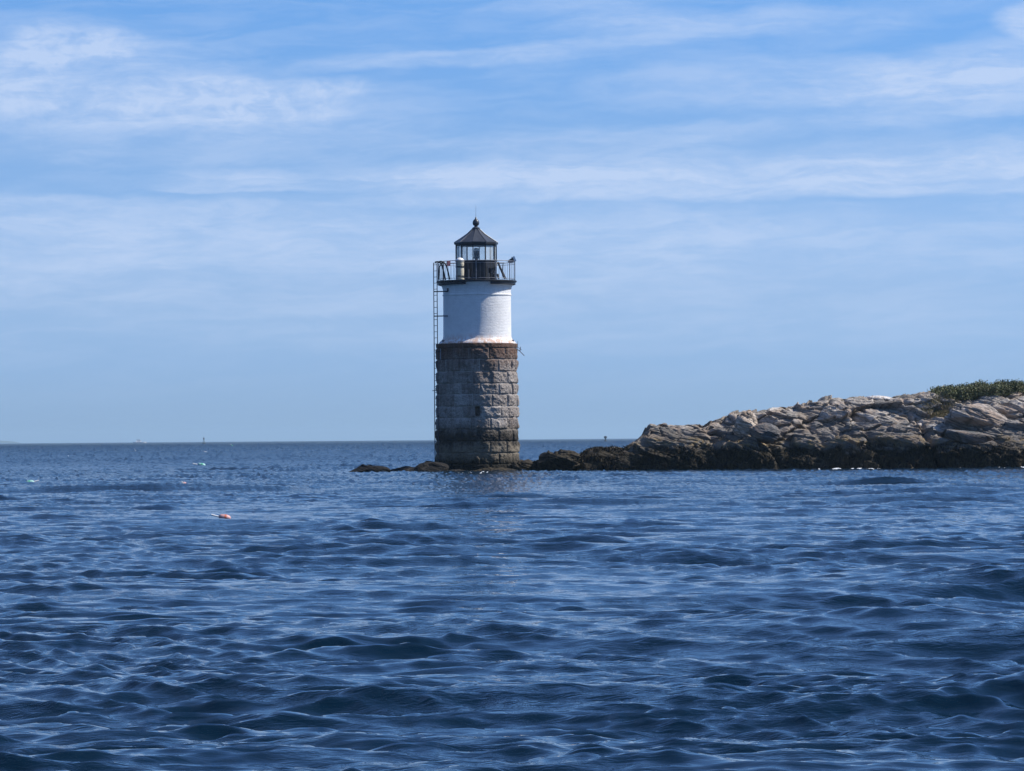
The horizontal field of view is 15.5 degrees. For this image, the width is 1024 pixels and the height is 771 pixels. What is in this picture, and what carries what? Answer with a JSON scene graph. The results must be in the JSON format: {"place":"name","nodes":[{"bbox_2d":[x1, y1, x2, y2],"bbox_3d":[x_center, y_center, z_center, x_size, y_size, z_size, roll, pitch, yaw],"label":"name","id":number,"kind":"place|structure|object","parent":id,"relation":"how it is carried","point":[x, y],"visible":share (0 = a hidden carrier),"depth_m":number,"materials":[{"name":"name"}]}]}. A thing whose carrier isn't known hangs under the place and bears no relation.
{"place":"outdoors","nodes":[
{"label":"outdoors","id":0,"kind":"place"},
{"bbox_2d":[0,441,18,442],"bbox_3d":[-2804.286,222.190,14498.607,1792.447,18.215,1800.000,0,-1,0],"label":"distant hill","id":1,"kind":"structure","parent":0,"point":[8,442],"depth_m":14620.06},
{"bbox_2d":[0,438,1023,770],"bbox_3d":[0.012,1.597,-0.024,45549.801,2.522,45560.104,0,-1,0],"label":"sea","id":2,"kind":"structure","parent":0,"point":[314,606],"depth_m":33.44,"materials":[{"name":"blue liquid"}]},
{"bbox_2d":[211,514,230,518],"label":"lobster buoy","id":3,"kind":"object","parent":2,"relation":"on","point":[224,516],"visible":0.78,"depth_m":75.75,"materials":[{"name":"pink plastic"}]},
{"bbox_2d":[349,464,389,471],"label":"rock","id":4,"kind":"object","parent":2,"relation":"in","point":[363,468],"visible":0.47,"depth_m":182.91,"materials":[{"name":"stone"}]},
{"bbox_2d":[389,466,414,471],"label":"rock","id":5,"kind":"object","parent":2,"relation":"in","point":[407,468],"visible":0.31,"depth_m":183.64,"materials":[{"name":"stone"}]},
{"bbox_2d":[412,461,448,471],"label":"rock","id":6,"kind":"object","parent":2,"relation":"in","point":[430,466],"visible":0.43,"depth_m":183.33,"materials":[{"name":"stone"}]},
{"bbox_2d":[446,469,473,470],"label":"rock","id":7,"kind":"object","parent":2,"relation":"in","point":[458,470],"visible":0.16,"depth_m":183.08,"materials":[{"name":"stone"}]},
{"bbox_2d":[432,217,524,469],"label":"lighthouse","id":8,"kind":"object","parent":2,"relation":"in","point":[476,389],"visible":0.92,"depth_m":184.52,"materials":[{"name":"stone"}]},
{"bbox_2d":[455,258,463,279],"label":"fog signal","id":9,"kind":"object","parent":8,"relation":"on","point":[459,265],"visible":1,"depth_m":184.54,"materials":[{"name":"beige paint"}]},
{"bbox_2d":[474,467,514,470],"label":"rock","id":10,"kind":"object","parent":2,"relation":"in","point":[499,468],"visible":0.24,"depth_m":183.00,"materials":[{"name":"stone"}]},
{"bbox_2d":[0,0,1023,442],"label":"sky","id":11,"kind":"structure","parent":0,"point":[221,220],"materials":[{"name":"blue"}]},
{"bbox_2d":[533,391,1023,470],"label":"rocky shore","id":12,"kind":"structure","parent":0,"point":[821,426],"depth_m":181.47,"materials":[{"name":"grey stone"}]},
{"bbox_2d":[509,459,535,470],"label":"rock","id":13,"kind":"object","parent":12,"relation":"on","point":[517,465],"visible":0.59,"depth_m":183.91,"materials":[{"name":"stone"}]},
{"bbox_2d":[537,449,580,470],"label":"rock","id":14,"kind":"object","parent":12,"relation":"on","point":[561,459],"visible":0.81,"depth_m":182.70,"materials":[{"name":"stone"}]},
{"bbox_2d":[732,411,757,436],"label":"boulder","id":15,"kind":"object","parent":12,"relation":"on","point":[745,421],"visible":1,"depth_m":182.12,"materials":[{"name":"grey stone"}]},
{"bbox_2d":[749,423,779,442],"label":"boulder","id":16,"kind":"object","parent":12,"relation":"on","point":[765,432],"visible":1,"depth_m":181.12,"materials":[{"name":"grey stone"}]},
{"bbox_2d":[521,442,1023,470],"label":"seaweed","id":17,"kind":"object","parent":12,"relation":"on","point":[598,448],"visible":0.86,"depth_m":181.38,"materials":[{"name":"brown plant"}]},
{"bbox_2d":[865,396,890,399],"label":"boulder","id":18,"kind":"object","parent":12,"relation":"on","point":[877,397],"visible":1,"depth_m":185.31,"materials":[{"name":"white stone"}]},
{"bbox_2d":[912,392,971,420],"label":"grass","id":19,"kind":"structure","parent":12,"relation":"on","point":[939,413],"depth_m":182.84,"materials":[{"name":"green plant"}]},
{"bbox_2d":[930,384,953,394],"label":"shrub","id":20,"kind":"object","parent":12,"relation":"on","point":[935,390],"visible":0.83,"depth_m":184.95,"materials":[{"name":"green plant"}]},
{"bbox_2d":[941,426,955,431],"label":"boulder","id":21,"kind":"object","parent":12,"relation":"on","point":[951,427],"visible":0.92,"depth_m":179.72,"materials":[{"name":"grey stone"}]},
{"bbox_2d":[938,385,965,398],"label":"shrub","id":22,"kind":"object","parent":12,"relation":"on","point":[951,392],"visible":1,"depth_m":183.57,"materials":[{"name":"green plant"}]},
{"bbox_2d":[955,382,976,389],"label":"shrub","id":23,"kind":"object","parent":12,"relation":"on","point":[963,385],"visible":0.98,"depth_m":184.37,"materials":[{"name":"green plant"}]},
{"bbox_2d":[956,386,977,399],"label":"shrub","id":24,"kind":"object","parent":12,"relation":"on","point":[964,390],"visible":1,"depth_m":183.33,"materials":[{"name":"green plant"}]},
{"bbox_2d":[945,429,995,444],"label":"boulder","id":25,"kind":"object","parent":12,"relation":"on","point":[970,437],"visible":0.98,"depth_m":177.86,"materials":[{"name":"grey stone"}]},
{"bbox_2d":[944,403,1006,429],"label":"boulder","id":26,"kind":"object","parent":12,"relation":"on","point":[975,415],"visible":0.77,"depth_m":179.39,"materials":[{"name":"grey stone"}]},
{"bbox_2d":[967,379,993,387],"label":"shrub","id":27,"kind":"object","parent":12,"relation":"on","point":[976,383],"visible":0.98,"depth_m":184.25,"materials":[{"name":"green plant"}]},
{"bbox_2d":[966,383,996,396],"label":"shrub","id":28,"kind":"object","parent":12,"relation":"on","point":[979,391],"visible":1,"depth_m":183.33,"materials":[{"name":"green plant"}]},
{"bbox_2d":[983,382,1014,395],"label":"shrub","id":29,"kind":"object","parent":12,"relation":"on","point":[1000,391],"visible":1,"depth_m":182.93,"materials":[{"name":"green plant"}]},
{"bbox_2d":[991,379,1008,386],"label":"shrub","id":30,"kind":"object","parent":12,"relation":"on","point":[1002,382],"visible":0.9,"depth_m":184.25,"materials":[{"name":"green plant"}]},
{"bbox_2d":[1003,378,1023,392],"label":"shrub","id":31,"kind":"object","parent":12,"relation":"on","point":[1018,385],"visible":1,"depth_m":183.09,"materials":[{"name":"green plant"}]}
]}

